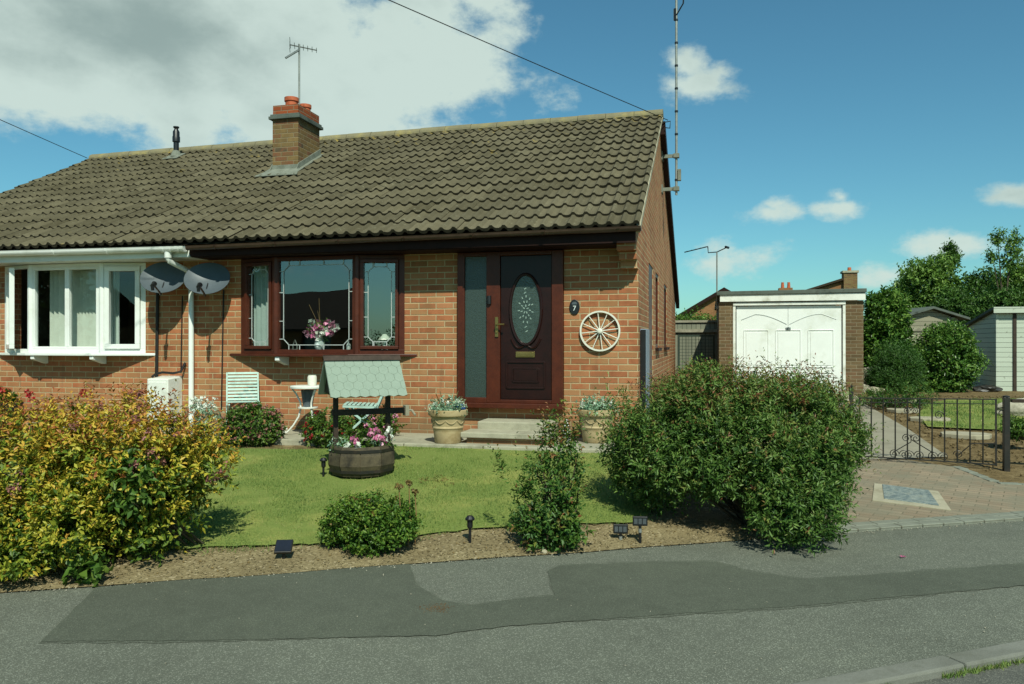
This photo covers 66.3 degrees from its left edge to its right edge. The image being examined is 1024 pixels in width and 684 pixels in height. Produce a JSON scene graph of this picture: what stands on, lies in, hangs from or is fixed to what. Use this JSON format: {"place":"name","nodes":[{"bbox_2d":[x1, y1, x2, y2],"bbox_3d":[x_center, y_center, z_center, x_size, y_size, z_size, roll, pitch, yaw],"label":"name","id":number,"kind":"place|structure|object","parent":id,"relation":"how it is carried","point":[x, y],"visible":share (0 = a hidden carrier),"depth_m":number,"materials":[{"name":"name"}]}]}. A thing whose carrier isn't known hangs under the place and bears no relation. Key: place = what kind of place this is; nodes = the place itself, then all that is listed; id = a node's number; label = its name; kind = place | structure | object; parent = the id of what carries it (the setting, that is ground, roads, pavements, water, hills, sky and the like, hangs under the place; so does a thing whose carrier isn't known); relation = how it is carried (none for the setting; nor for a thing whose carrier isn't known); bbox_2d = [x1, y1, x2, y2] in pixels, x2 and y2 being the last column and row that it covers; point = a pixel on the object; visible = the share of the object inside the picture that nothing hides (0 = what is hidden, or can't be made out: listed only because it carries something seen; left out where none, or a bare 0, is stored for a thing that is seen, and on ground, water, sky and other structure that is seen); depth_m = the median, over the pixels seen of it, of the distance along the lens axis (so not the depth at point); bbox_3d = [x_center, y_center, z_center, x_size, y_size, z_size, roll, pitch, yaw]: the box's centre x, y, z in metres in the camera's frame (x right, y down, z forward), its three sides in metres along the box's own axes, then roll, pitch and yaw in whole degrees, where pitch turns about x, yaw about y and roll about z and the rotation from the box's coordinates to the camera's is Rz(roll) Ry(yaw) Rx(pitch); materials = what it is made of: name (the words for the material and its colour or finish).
{"place":"outdoors","nodes":[
{"label":"outdoors","id":0,"kind":"place"},
{"bbox_2d":[25,422,614,448],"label":"patio path","id":1,"kind":"structure","parent":0,"point":[400,437],"depth_m":9.12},
{"bbox_2d":[0,401,23,426],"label":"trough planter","id":2,"kind":"object","parent":1,"relation":"on","point":[13,407],"visible":0.2,"depth_m":10.10,"materials":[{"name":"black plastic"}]},
{"bbox_2d":[0,387,87,401],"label":"geranium","id":3,"kind":"object","parent":2,"relation":"in","point":[28,394],"visible":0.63,"depth_m":10.11,"materials":[{"name":"red plant"}]},
{"bbox_2d":[226,372,259,427],"bbox_3d":[-3.393,0.766,9.886,0.397,0.755,0.578,0,0,-20],"label":"garden chair","id":4,"kind":"object","parent":1,"relation":"on","point":[243,378],"visible":0.86,"depth_m":10.06,"materials":[{"name":"blue paint"}]},
{"bbox_2d":[285,385,318,432],"bbox_3d":[-2.502,0.824,9.655,0.530,0.580,0.520,0,0,14],"label":"garden table","id":5,"kind":"object","parent":1,"relation":"on","point":[314,387],"visible":0.6,"depth_m":9.53,"materials":[{"name":"white paint"}]},
{"bbox_2d":[301,389,313,406],"bbox_3d":[-2.500,0.689,9.608,0.176,0.205,0.176,0,0,14],"label":"tapered pot","id":6,"kind":"object","parent":5,"relation":"on","point":[306,396],"visible":0.88,"depth_m":9.55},
{"bbox_2d":[342,396,383,435],"bbox_3d":[-1.737,0.765,9.462,0.578,0.755,0.397,0,0,-6],"label":"garden chair","id":7,"kind":"object","parent":1,"relation":"on","point":[347,405],"visible":0.52,"depth_m":9.28,"materials":[{"name":"blue paint"}]},
{"bbox_2d":[428,409,467,443],"bbox_3d":[-0.721,0.945,8.835,0.445,0.374,0.445,0,0,14],"label":"plant pot","id":8,"kind":"object","parent":1,"relation":"on","point":[447,426],"visible":0.94,"depth_m":8.69,"materials":[{"name":"ceramic"}]},
{"bbox_2d":[422,392,467,419],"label":"potted plant","id":9,"kind":"object","parent":8,"relation":"in","point":[455,405],"visible":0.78,"depth_m":8.73,"materials":[{"name":"green plant"}]},
{"bbox_2d":[461,418,558,445],"bbox_3d":[0.018,1.043,9.040,1.020,0.240,0.837,0,0,14],"label":"doorstep","id":10,"kind":"object","parent":1,"relation":"on","point":[497,430],"visible":0.62,"depth_m":8.79,"materials":[{"name":"concrete"}]},
{"bbox_2d":[576,409,615,443],"bbox_3d":[0.952,0.945,8.881,0.445,0.374,0.445,0,0,14],"label":"plant pot","id":11,"kind":"object","parent":1,"relation":"on","point":[592,427],"visible":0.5,"depth_m":8.73,"materials":[{"name":"ceramic"}]},
{"bbox_2d":[574,391,618,416],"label":"potted plant","id":12,"kind":"object","parent":11,"relation":"in","point":[588,402],"visible":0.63,"depth_m":8.79,"materials":[{"name":"green plant"}]},
{"bbox_2d":[0,441,666,561],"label":"lawn","id":13,"kind":"structure","parent":0,"point":[333,481],"depth_m":6.82,"materials":[{"name":"green plant"}]},
{"bbox_2d":[318,355,415,476],"bbox_3d":[-1.378,0.688,7.563,0.886,1.129,0.621,0,0,-26],"label":"wishing well","id":14,"kind":"object","parent":13,"relation":"on","point":[345,376],"visible":0.97,"depth_m":7.39,"materials":[{"name":"brown wood"}]},
{"bbox_2d":[326,426,396,454],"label":"flowering plants","id":15,"kind":"object","parent":14,"relation":"in","point":[354,440],"visible":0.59,"depth_m":7.42,"materials":[{"name":"pink plant"}]},
{"bbox_2d":[345,403,407,437],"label":"flowering bush","id":16,"kind":"object","parent":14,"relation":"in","point":[380,425],"visible":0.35,"depth_m":9.34,"materials":[{"name":"green plant"}]},
{"bbox_2d":[0,538,767,592],"bbox_3d":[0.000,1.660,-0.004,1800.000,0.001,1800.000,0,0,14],"label":"ground","id":17,"kind":"structure","parent":0,"point":[411,563],"depth_m":6.01,"materials":[{"name":"brown soil"}]},
{"bbox_2d":[675,287,729,319],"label":"bungalow","id":18,"kind":"object","parent":17,"relation":"on","point":[707,304],"visible":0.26,"depth_m":48.20,"materials":[{"name":"orange brick"}]},
{"bbox_2d":[792,640,1023,683],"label":"kerb","id":19,"kind":"structure","parent":17,"relation":"on","point":[914,671],"depth_m":3.64,"materials":[{"name":"concrete"}]},
{"bbox_2d":[880,247,979,322],"bbox_3d":[18.905,-1.513,35.916,4.698,5.636,3.822,0,0,14],"label":"leafy tree","id":20,"kind":"object","parent":17,"relation":"on","point":[930,276],"visible":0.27,"depth_m":35.49,"materials":[{"name":"green plant"}]},
{"bbox_2d":[922,284,977,323],"bbox_3d":[18.939,-0.606,33.725,3.785,3.812,3.011,0,0,14],"label":"leafy tree","id":21,"kind":"object","parent":17,"relation":"on","point":[957,300],"visible":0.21,"depth_m":33.51,"materials":[{"name":"green plant"}]},
{"bbox_2d":[940,237,962,268],"bbox_3d":[21.826,-1.957,38.952,1.156,6.516,1.084,0,0,14],"label":"leafy tree","id":22,"kind":"object","parent":17,"relation":"on","point":[950,248],"visible":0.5,"depth_m":38.86,"materials":[{"name":"green plant"}]},
{"bbox_2d":[951,264,1005,299],"bbox_3d":[22.242,-1.262,37.705,4.496,5.142,3.768,0,0,14],"label":"leafy tree","id":23,"kind":"object","parent":17,"relation":"on","point":[974,280],"visible":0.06,"depth_m":37.69,"materials":[{"name":"green plant"}]},
{"bbox_2d":[958,283,1023,331],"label":"leafy tree","id":24,"kind":"object","parent":17,"relation":"on","point":[1012,297],"visible":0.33,"depth_m":30.90,"materials":[{"name":"green plant"}]},
{"bbox_2d":[975,257,1023,306],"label":"leafy tree","id":25,"kind":"object","parent":17,"relation":"on","point":[1016,279],"visible":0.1,"depth_m":33.77,"materials":[{"name":"green plant"}]},
{"bbox_2d":[980,226,1023,290],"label":"leafy tree","id":26,"kind":"object","parent":17,"relation":"on","point":[991,256],"visible":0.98,"depth_m":32.94,"materials":[{"name":"green plant"}]},
{"bbox_2d":[0,521,1023,683],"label":"pavement","id":27,"kind":"structure","parent":0,"point":[663,650],"depth_m":3.98,"materials":[{"name":"grey asphalt"}]},
{"bbox_2d":[0,520,1023,597],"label":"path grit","id":28,"kind":"object","parent":27,"relation":"on","point":[515,557],"visible":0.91,"depth_m":5.46,"materials":[{"name":"grey gravel"}]},
{"bbox_2d":[40,560,1023,642],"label":"patch edge","id":29,"kind":"object","parent":27,"relation":"on","point":[652,616],"visible":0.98,"depth_m":4.46,"materials":[{"name":"asphalt"}]},
{"bbox_2d":[41,561,1023,641],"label":"pavement patch","id":30,"kind":"object","parent":29,"relation":"on","point":[331,603],"visible":0.98,"depth_m":4.59,"materials":[{"name":"grey asphalt"}]},
{"bbox_2d":[0,386,1023,591],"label":"garden soil","id":31,"kind":"structure","parent":0,"point":[1012,475],"depth_m":9.99,"materials":[{"name":"brown soil"}]},
{"bbox_2d":[96,447,203,545],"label":"rose stems","id":32,"kind":"object","parent":31,"relation":"on","point":[146,475],"visible":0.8,"depth_m":5.00,"materials":[{"name":"green plant"}]},
{"bbox_2d":[0,96,346,426],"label":"brick bungalow","id":33,"kind":"object","parent":31,"relation":"on","point":[131,216],"visible":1,"depth_m":11.21,"materials":[{"name":"tile"}]},
{"bbox_2d":[50,270,64,346],"bbox_3d":[-6.507,-0.494,11.229,0.224,1.165,0.057,0,0,14],"label":"vertical blind","id":34,"kind":"object","parent":33,"relation":"attached to","point":[57,308],"visible":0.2,"depth_m":11.22,"materials":[{"name":"white fabric"}]},
{"bbox_2d":[0,262,154,363],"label":"bay window","id":35,"kind":"structure","parent":33,"relation":"in","point":[103,348],"depth_m":10.81,"materials":[{"name":"white plastic"}]},
{"bbox_2d":[72,269,95,346],"bbox_3d":[-6.101,-0.494,11.128,0.508,1.165,0.044,0,0,14],"label":"vertical blind","id":36,"kind":"object","parent":33,"relation":"attached to","point":[83,308],"visible":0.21,"depth_m":11.11,"materials":[{"name":"white fabric"}]},
{"bbox_2d":[111,271,119,343],"bbox_3d":[-5.609,-0.474,11.005,0.190,1.155,0.031,0,0,-11],"label":"curtain","id":37,"kind":"object","parent":33,"relation":"hanging from","point":[115,307],"visible":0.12,"depth_m":11.01,"materials":[{"name":"white fabric"}]},
{"bbox_2d":[155,293,158,376],"bbox_3d":[-4.826,-0.048,10.661,0.056,1.265,0.041,0,0,14],"label":"wall cable","id":38,"kind":"object","parent":33,"relation":"attached to","point":[157,334],"depth_m":10.65,"materials":[{"name":"black plastic"}]},
{"bbox_2d":[140,262,185,294],"bbox_3d":[-4.539,-0.842,10.265,0.533,0.468,0.635,0,0,-40],"label":"satellite dish","id":39,"kind":"object","parent":33,"relation":"attached to","point":[160,278],"visible":0.96,"depth_m":10.40,"materials":[{"name":"grey metal"}]},
{"bbox_2d":[147,362,185,419],"bbox_3d":[-4.602,0.648,10.465,0.396,0.757,0.309,0,0,14],"label":"meter box","id":40,"kind":"object","parent":33,"relation":"attached to","point":[168,383],"visible":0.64,"depth_m":10.37,"materials":[{"name":"white paint"}]},
{"bbox_2d":[148,382,165,417],"bbox_3d":[-4.675,0.761,10.329,0.271,0.470,0.011,0,0,14],"label":"door","id":41,"kind":"structure","parent":40,"relation":"in","point":[160,385],"depth_m":10.32,"materials":[{"name":"white paint"}]},
{"bbox_2d":[180,296,182,369],"bbox_3d":[-4.457,-0.108,10.583,0.036,1.026,0.015,0,0,14],"label":"wall cable","id":42,"kind":"object","parent":33,"relation":"attached to","point":[181,331],"depth_m":10.58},
{"bbox_2d":[285,37,316,104],"bbox_3d":[-3.555,-4.430,13.221,0.520,1.327,0.300,0,0,-11],"label":"tv aerial","id":43,"kind":"object","parent":33,"relation":"attached to","point":[296,51],"visible":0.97,"depth_m":13.21,"materials":[{"name":"metal"}]},
{"bbox_2d":[185,396,223,434],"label":"white flower clump","id":44,"kind":"object","parent":31,"relation":"on","point":[200,408],"visible":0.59,"depth_m":9.23,"materials":[{"name":"white plant"}]},
{"bbox_2d":[214,401,286,447],"bbox_3d":[-3.010,0.951,9.073,0.860,0.553,0.676,0,0,14],"label":"flowering bush","id":45,"kind":"object","parent":31,"relation":"on","point":[271,429],"visible":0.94,"depth_m":8.92,"materials":[{"name":"green plant"}]},
{"bbox_2d":[274,540,293,558],"bbox_3d":[-1.558,1.445,5.355,0.115,0.175,0.093,0,0,-4],"label":"solar light","id":46,"kind":"object","parent":31,"relation":"on","point":[283,547],"visible":0.94,"depth_m":5.34,"materials":[{"name":"black plastic"}]},
{"bbox_2d":[298,406,355,447],"bbox_3d":[-2.095,0.973,8.940,0.654,0.511,0.634,0,0,14],"label":"flowering bush","id":47,"kind":"object","parent":31,"relation":"on","point":[315,434],"visible":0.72,"depth_m":8.82,"materials":[{"name":"green plant"}]},
{"bbox_2d":[71,435,608,453],"bbox_3d":[-2.070,1.195,8.905,7.266,0.155,0.085,0,0,14],"label":"path edging","id":48,"kind":"object","parent":31,"relation":"on","point":[281,441],"visible":0.15,"depth_m":8.52,"materials":[{"name":"concrete"}]},
{"bbox_2d":[0,506,780,591],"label":"front bed","id":49,"kind":"object","parent":31,"relation":"on","point":[693,513],"visible":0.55,"depth_m":5.51,"materials":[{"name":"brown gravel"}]},
{"bbox_2d":[62,550,113,587],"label":"weed","id":50,"kind":"object","parent":49,"relation":"on","point":[87,565],"visible":0.98,"depth_m":4.85,"materials":[{"name":"green plant"}]},
{"bbox_2d":[0,379,246,582],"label":"golden shrub","id":51,"kind":"object","parent":49,"relation":"on","point":[51,505],"visible":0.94,"depth_m":5.13,"materials":[{"name":"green plant"}]},
{"bbox_2d":[175,531,508,555],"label":"bed edge weeds","id":52,"kind":"object","parent":49,"relation":"on","point":[249,547],"visible":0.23,"depth_m":5.49,"materials":[{"name":"green plant"}]},
{"bbox_2d":[315,487,426,557],"bbox_3d":[-1.019,1.286,5.596,0.800,0.480,0.656,0,0,14],"label":"round shrub","id":53,"kind":"object","parent":49,"relation":"on","point":[361,520],"visible":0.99,"depth_m":5.46,"materials":[{"name":"green plant"}]},
{"bbox_2d":[7,518,757,585],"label":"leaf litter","id":54,"kind":"object","parent":49,"relation":"on","point":[402,553],"visible":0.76,"depth_m":5.53,"materials":[{"name":"brown plant"}]},
{"bbox_2d":[487,398,597,552],"bbox_3d":[0.212,0.975,5.732,0.829,1.131,0.543,0,0,14],"label":"upright shrub","id":55,"kind":"object","parent":49,"relation":"on","point":[538,525],"visible":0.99,"depth_m":5.69,"materials":[{"name":"green plant"}]},
{"bbox_2d":[613,524,627,539],"bbox_3d":[0.815,1.453,5.890,0.110,0.170,0.027,0,0,4],"label":"solar light","id":56,"kind":"object","parent":49,"relation":"on","point":[620,529],"visible":0.96,"depth_m":5.88,"materials":[{"name":"black plastic"}]},
{"bbox_2d":[633,516,647,547],"bbox_3d":[0.955,1.425,5.848,0.110,0.250,0.027,0,0,4],"label":"solar light","id":57,"kind":"object","parent":49,"relation":"on","point":[640,521],"visible":0.98,"depth_m":5.84,"materials":[{"name":"black plastic"}]},
{"bbox_2d":[579,347,887,556],"bbox_3d":[1.863,0.807,6.552,2.259,1.534,1.927,0,0,29],"label":"green shrub","id":58,"kind":"object","parent":49,"relation":"on","point":[760,450],"visible":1,"depth_m":6.12,"materials":[{"name":"green plant"}]},
{"bbox_2d":[185,109,678,438],"bbox_3d":[0.036,-1.308,14.950,5.779,5.212,11.677,0,0,14],"label":"brick bungalow","id":59,"kind":"object","parent":31,"relation":"on","point":[469,263],"visible":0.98,"depth_m":9.89,"materials":[{"name":"tile"}]},
{"bbox_2d":[184,263,229,296],"bbox_3d":[-3.896,-0.816,10.105,0.533,0.468,0.635,0,0,-40],"label":"satellite dish","id":60,"kind":"object","parent":59,"relation":"attached to","point":[204,279],"visible":1,"depth_m":10.25,"materials":[{"name":"grey metal"}]},
{"bbox_2d":[221,290,223,409],"bbox_3d":[-3.850,0.107,10.430,0.048,1.596,0.017,0,0,14],"label":"wall cable","id":61,"kind":"object","parent":59,"relation":"attached to","point":[222,349],"depth_m":10.42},
{"bbox_2d":[254,266,267,345],"bbox_3d":[-3.325,-0.491,10.394,0.243,1.165,0.031,0,0,23],"label":"curtain","id":62,"kind":"object","parent":59,"relation":"hanging from","point":[260,306],"visible":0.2,"depth_m":10.40,"materials":[{"name":"white fabric"}]},
{"bbox_2d":[302,303,339,348],"bbox_3d":[-2.446,-0.230,10.050,0.514,0.660,0.283,0,0,14],"label":"flower vase","id":63,"kind":"object","parent":59,"relation":"on","point":[318,330],"visible":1,"depth_m":9.99,"materials":[{"name":"pink plant"}]},
{"bbox_2d":[230,255,416,364],"bbox_3d":[-2.490,-0.395,9.999,2.643,1.390,0.337,0,0,14],"label":"bay window","id":64,"kind":"structure","parent":59,"relation":"in","point":[273,349],"depth_m":9.91,"materials":[{"name":"brown wood"}]},
{"bbox_2d":[495,255,551,399],"bbox_3d":[0.131,-0.173,9.385,0.687,1.726,0.145,0,0,14],"label":"front door","id":65,"kind":"structure","parent":59,"relation":"in","point":[526,281],"depth_m":9.40,"materials":[{"name":"brown wood"}]},
{"bbox_2d":[389,0,666,119],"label":"telephone wire","id":66,"kind":"object","parent":59,"relation":"attached to","point":[517,55],"visible":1,"depth_m":10.89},
{"bbox_2d":[569,299,579,314],"bbox_3d":[0.740,-0.414,9.288,0.124,0.180,0.018,0,0,14],"label":"house number plaque","id":67,"kind":"object","parent":59,"relation":"attached to","point":[574,306],"visible":1,"depth_m":9.28,"materials":[{"name":"black ceramic"}]},
{"bbox_2d":[580,311,619,350],"bbox_3d":[1.030,-0.129,9.190,0.476,0.476,0.059,0,0,14],"label":"wagon wheel","id":68,"kind":"object","parent":59,"relation":"attached to","point":[599,330],"visible":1,"depth_m":9.19,"materials":[{"name":"beige paint"}]},
{"bbox_2d":[640,329,649,421],"bbox_3d":[1.621,0.534,9.566,0.074,1.380,0.550,0,0,14],"label":"meter cabinet","id":69,"kind":"object","parent":59,"relation":"attached to","point":[644,354],"visible":0.52,"depth_m":9.30,"materials":[{"name":"black plastic"}]},
{"bbox_2d":[649,265,651,414],"bbox_3d":[1.903,-0.007,11.171,0.128,2.166,0.896,0,0,14],"label":"side door","id":70,"kind":"structure","parent":59,"relation":"in","point":[650,268],"depth_m":11.23,"materials":[{"name":"brown wood"}]},
{"bbox_2d":[655,274,661,350],"bbox_3d":[2.272,-0.472,12.524,0.190,1.228,0.920,0,0,14],"label":"gable window","id":71,"kind":"structure","parent":59,"relation":"in","point":[656,349],"depth_m":12.85,"materials":[{"name":"brown wood"}]},
{"bbox_2d":[664,285,669,349],"bbox_3d":[2.889,-0.466,14.998,0.190,1.228,1.220,0,0,14],"label":"gable window","id":72,"kind":"structure","parent":59,"relation":"in","point":[665,348],"depth_m":15.41,"materials":[{"name":"brown wood"}]},
{"bbox_2d":[661,0,683,194],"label":"radio mast","id":73,"kind":"object","parent":59,"relation":"attached to","point":[675,156],"visible":1,"depth_m":13.71,"materials":[{"name":"metal"}]},
{"bbox_2d":[465,515,474,542],"bbox_3d":[-0.307,1.396,5.738,0.072,0.250,0.072,0,0,14],"label":"solar light","id":74,"kind":"object","parent":31,"relation":"on","point":[469,519],"visible":0.94,"depth_m":5.72,"materials":[{"name":"black plastic"}]},
{"bbox_2d":[675,320,716,381],"bbox_3d":[4.984,0.298,20.814,2.800,1.750,0.115,0,0,14],"label":"panel fence","id":75,"kind":"object","parent":31,"relation":"on","point":[695,327],"visible":0.26,"depth_m":20.83,"materials":[{"name":"brown wood"}]},
{"bbox_2d":[678,335,714,387],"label":"side gate","id":76,"kind":"structure","parent":31,"relation":"on","point":[695,352],"depth_m":18.50,"materials":[{"name":"grey metal"}]},
{"bbox_2d":[715,288,866,395],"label":"garage","id":77,"kind":"structure","parent":31,"relation":"on","point":[824,325],"depth_m":17.03,"materials":[{"name":"paint"}]},
{"bbox_2d":[684,246,728,312],"bbox_3d":[4.410,-1.414,17.771,0.997,1.518,0.218,0,0,17],"label":"tv aerial","id":78,"kind":"object","parent":77,"relation":"attached to","point":[717,306],"visible":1,"depth_m":17.70,"materials":[{"name":"metal"}]},
{"bbox_2d":[736,305,840,391],"bbox_3d":[6.013,0.179,17.072,2.167,1.930,0.080,0,0,14],"label":"garage door","id":79,"kind":"structure","parent":77,"relation":"in","point":[792,332],"depth_m":17.07,"materials":[{"name":"white plastic"}]},
{"bbox_2d":[863,282,916,369],"bbox_3d":[9.051,-0.060,19.202,1.562,2.790,1.385,0,0,-19],"label":"laurel bush","id":80,"kind":"object","parent":31,"relation":"on","point":[887,315],"visible":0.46,"depth_m":18.88,"materials":[{"name":"green plant"}]},
{"bbox_2d":[864,338,931,393],"bbox_3d":[8.593,0.603,17.542,1.456,1.460,1.322,0,0,-27],"label":"feathery bush","id":81,"kind":"object","parent":31,"relation":"on","point":[895,365],"visible":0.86,"depth_m":17.31,"materials":[{"name":"green plant"}]},
{"bbox_2d":[855,378,940,408],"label":"bed plants","id":82,"kind":"object","parent":31,"relation":"on","point":[912,392],"visible":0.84,"depth_m":14.34,"materials":[{"name":"green plant"}]},
{"bbox_2d":[886,408,918,413],"bbox_3d":[6.975,1.227,13.992,0.543,0.070,0.429,0,0,14],"label":"stepping stone","id":83,"kind":"object","parent":31,"relation":"on","point":[898,410],"visible":0.59,"depth_m":13.85,"materials":[{"name":"beige stone"}]},
{"bbox_2d":[863,306,969,343],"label":"old shed","id":84,"kind":"structure","parent":31,"relation":"on","point":[928,315],"depth_m":25.00,"materials":[{"name":"wood"}]},
{"bbox_2d":[811,466,1023,534],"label":"paving edging","id":85,"kind":"object","parent":31,"relation":"on","point":[931,521],"visible":0.42,"depth_m":6.55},
{"bbox_2d":[909,416,950,422],"bbox_3d":[6.838,1.271,12.844,0.619,0.070,0.460,0,0,14],"label":"stepping stone","id":86,"kind":"object","parent":31,"relation":"on","point":[916,418],"visible":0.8,"depth_m":12.70,"materials":[{"name":"beige stone"}]},
{"bbox_2d":[855,394,1023,481],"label":"side bed clods","id":87,"kind":"object","parent":31,"relation":"on","point":[980,454],"visible":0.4,"depth_m":10.99,"materials":[{"name":"soil"}]},
{"bbox_2d":[909,318,993,392],"bbox_3d":[10.076,0.371,18.134,1.495,1.882,1.685,0,0,-43],"label":"bush","id":88,"kind":"object","parent":31,"relation":"on","point":[950,355],"visible":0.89,"depth_m":17.89,"materials":[{"name":"green plant"}]},
{"bbox_2d":[940,431,991,439],"bbox_3d":[6.470,1.334,11.192,0.633,0.070,0.486,0,0,35],"label":"stepping stone","id":89,"kind":"object","parent":31,"relation":"on","point":[974,435],"visible":0.91,"depth_m":11.04,"materials":[{"name":"beige stone"}]},
{"bbox_2d":[971,385,1002,391],"bbox_3d":[11.088,1.098,18.336,0.674,0.202,0.319,0,0,14],"label":"rock","id":90,"kind":"object","parent":31,"relation":"on","point":[984,388],"visible":0.88,"depth_m":18.23,"materials":[{"name":"grey stone"}]},
{"bbox_2d":[961,307,1023,390],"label":"garden shed","id":91,"kind":"structure","parent":31,"relation":"on","point":[999,331],"depth_m":18.57,"materials":[{"name":"wood"}]},
{"bbox_2d":[1002,395,1009,471],"bbox_3d":[5.544,1.093,8.797,0.074,0.990,0.074,0,0,14],"label":"gate post","id":92,"kind":"object","parent":31,"relation":"on","point":[1006,433],"visible":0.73,"depth_m":8.77,"materials":[{"name":"black metal"}]},
{"bbox_2d":[859,398,1002,465],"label":"wrought iron gate","id":93,"kind":"structure","parent":92,"relation":"attached to","point":[957,454],"depth_m":9.05,"materials":[{"name":"black metal"}]},
{"bbox_2d":[997,415,1023,442],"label":"bush","id":94,"kind":"object","parent":31,"relation":"on","point":[1016,429],"visible":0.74,"depth_m":10.10,"materials":[{"name":"green plant"}]},
{"bbox_2d":[997,398,1023,415],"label":"rock","id":95,"kind":"object","parent":31,"relation":"on","point":[1016,409],"visible":0.47,"depth_m":13.23,"materials":[{"name":"beige stone"}]},
{"bbox_2d":[0,0,1023,319],"label":"sky","id":96,"kind":"structure","parent":0,"point":[818,140],"materials":[{"name":"blue"}]},
{"bbox_2d":[675,304,715,319],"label":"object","id":97,"kind":"object","parent":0,"point":[691,317],"visible":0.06,"depth_m":23.41,"materials":[{"name":"green plant"}]},
{"bbox_2d":[806,267,858,289],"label":"house","id":98,"kind":"structure","parent":0,"point":[848,279],"depth_m":51.84,"materials":[{"name":"brick"}]},
{"bbox_2d":[737,397,946,458],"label":"driveway","id":99,"kind":"structure","parent":0,"point":[901,431],"depth_m":10.88,"materials":[{"name":"concrete"}]},
{"bbox_2d":[773,459,1023,530],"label":"block paving","id":100,"kind":"structure","parent":0,"point":[961,492],"depth_m":7.68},
{"bbox_2d":[872,483,950,510],"bbox_3d":[3.775,1.475,7.442,0.634,0.087,0.888,0,0,26],"label":"manhole cover","id":101,"kind":"object","parent":100,"relation":"on","point":[900,495],"visible":0.93,"depth_m":7.37,"materials":[{"name":"metal"}]},
{"bbox_2d":[910,661,1023,683],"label":"road","id":102,"kind":"structure","parent":0,"point":[1013,673],"depth_m":3.60,"materials":[{"name":"grey asphalt"}]},
{"bbox_2d":[886,657,1023,683],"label":"kerb weeds","id":103,"kind":"object","parent":102,"relation":"on","point":[977,670],"visible":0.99,"depth_m":3.68,"materials":[{"name":"green plant"}]},
{"bbox_2d":[912,397,1023,428],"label":"back lawn","id":104,"kind":"structure","parent":0,"point":[987,420],"depth_m":13.32,"materials":[{"name":"green plant"}]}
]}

